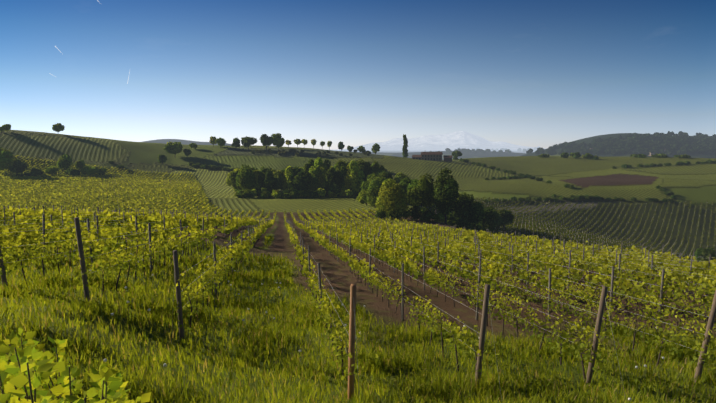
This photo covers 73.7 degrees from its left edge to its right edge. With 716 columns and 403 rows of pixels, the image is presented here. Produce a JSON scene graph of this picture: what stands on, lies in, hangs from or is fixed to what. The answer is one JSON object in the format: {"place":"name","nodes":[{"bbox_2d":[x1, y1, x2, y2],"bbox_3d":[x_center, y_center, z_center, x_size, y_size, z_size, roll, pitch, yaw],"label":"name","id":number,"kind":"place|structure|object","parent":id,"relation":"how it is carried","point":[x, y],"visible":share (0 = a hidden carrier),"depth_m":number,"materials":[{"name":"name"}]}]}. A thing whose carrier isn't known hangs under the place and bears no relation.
{"place":"outdoors","nodes":[
{"label":"outdoors","id":0,"kind":"place"},
{"bbox_2d":[0,130,715,402],"bbox_3d":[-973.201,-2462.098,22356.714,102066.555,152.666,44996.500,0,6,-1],"label":"terrain","id":1,"kind":"structure","parent":0,"point":[692,182],"depth_m":154.17,"materials":[{"name":"green plant"}]},
{"bbox_2d":[0,326,150,402],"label":"leaves","id":2,"kind":"object","parent":1,"relation":"on","point":[11,375],"depth_m":3.36,"materials":[{"name":"green plant"}]},
{"bbox_2d":[7,131,537,226],"bbox_3d":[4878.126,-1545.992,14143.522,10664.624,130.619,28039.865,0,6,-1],"label":"tree wood","id":3,"kind":"object","parent":1,"relation":"on","point":[445,222],"visible":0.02,"depth_m":256.86,"materials":[{"name":"brown plant"}]},
{"bbox_2d":[347,284,355,399],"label":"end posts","id":4,"kind":"object","parent":1,"relation":"on","point":[352,321],"visible":0.81,"depth_m":7.88,"materials":[{"name":"brown wood"}]},
{"bbox_2d":[0,161,710,320],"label":"posts","id":5,"kind":"object","parent":1,"relation":"on","point":[379,232],"visible":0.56,"depth_m":31.17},
{"bbox_2d":[2,211,715,401],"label":"wires","id":6,"kind":"object","parent":5,"relation":"attached to","point":[427,285],"visible":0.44,"depth_m":16.25,"materials":[{"name":"grey metal"}]},
{"bbox_2d":[0,222,715,402],"bbox_3d":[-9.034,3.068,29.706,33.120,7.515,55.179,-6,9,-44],"label":"grass","id":7,"kind":"structure","parent":1,"relation":"on","point":[278,369],"depth_m":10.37,"materials":[{"name":"green plant"}]},
{"bbox_2d":[0,217,715,387],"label":"wooden posts","id":8,"kind":"object","parent":1,"relation":"on","point":[709,327],"visible":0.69,"depth_m":9.75,"materials":[{"name":"wood"}]},
{"bbox_2d":[0,155,715,380],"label":"vine","id":9,"kind":"object","parent":1,"relation":"on","point":[35,219],"depth_m":38.65,"materials":[{"name":"green plant"}]},
{"bbox_2d":[0,215,715,381],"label":"vine leaves","id":10,"kind":"object","parent":9,"relation":"attached to","point":[564,334],"visible":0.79,"depth_m":13.25,"materials":[{"name":"green plant"}]},
{"bbox_2d":[64,253,664,400],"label":"dandelion clocks","id":11,"kind":"object","parent":1,"relation":"on","point":[629,399],"visible":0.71,"depth_m":12.32,"materials":[{"name":"white plant"}]},
{"bbox_2d":[112,278,663,382],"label":"dandelion stalks","id":12,"kind":"object","parent":1,"relation":"on","point":[274,328],"visible":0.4,"depth_m":11.21,"materials":[{"name":"green plant"}]},
{"bbox_2d":[444,158,451,161],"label":"building wall","id":13,"kind":"structure","parent":1,"relation":"on","point":[447,159],"depth_m":453.53,"materials":[{"name":"grey"}]},
{"bbox_2d":[422,198,715,256],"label":"hollow stakes","id":14,"kind":"object","parent":1,"relation":"on","point":[589,232],"visible":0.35,"depth_m":234.71,"materials":[{"name":"beige"}]},
{"bbox_2d":[426,196,715,261],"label":"grapevine rows","id":15,"kind":"object","parent":1,"relation":"on","point":[541,231],"visible":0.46,"depth_m":247.26,"materials":[{"name":"green plant"}]},
{"bbox_2d":[0,123,715,260],"bbox_3d":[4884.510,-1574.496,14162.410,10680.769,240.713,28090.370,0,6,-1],"label":"trees","id":16,"kind":"object","parent":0,"point":[380,188],"visible":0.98,"depth_m":253.98,"materials":[{"name":"green plant"}]},
{"bbox_2d":[0,0,715,149],"label":"sky","id":17,"kind":"structure","parent":0,"point":[529,73],"materials":[{"name":"blue"}]},
{"bbox_2d":[412,155,441,160],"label":"house walls","id":18,"kind":"structure","parent":0,"point":[432,157],"depth_m":458.69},
{"bbox_2d":[413,155,439,160],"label":"house windows","id":19,"kind":"structure","parent":18,"relation":"in","point":[428,158],"depth_m":459.32,"materials":[{"name":"grey glass"}]},
{"bbox_2d":[412,152,452,157],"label":"house roofs","id":20,"kind":"structure","parent":18,"relation":"on","point":[436,153],"depth_m":459.18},
{"bbox_2d":[343,131,544,149],"bbox_3d":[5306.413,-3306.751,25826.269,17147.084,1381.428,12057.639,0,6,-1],"label":"mountains","id":21,"kind":"structure","parent":0,"point":[458,139],"depth_m":29326.16,"materials":[{"name":"white snow"}]}
]}

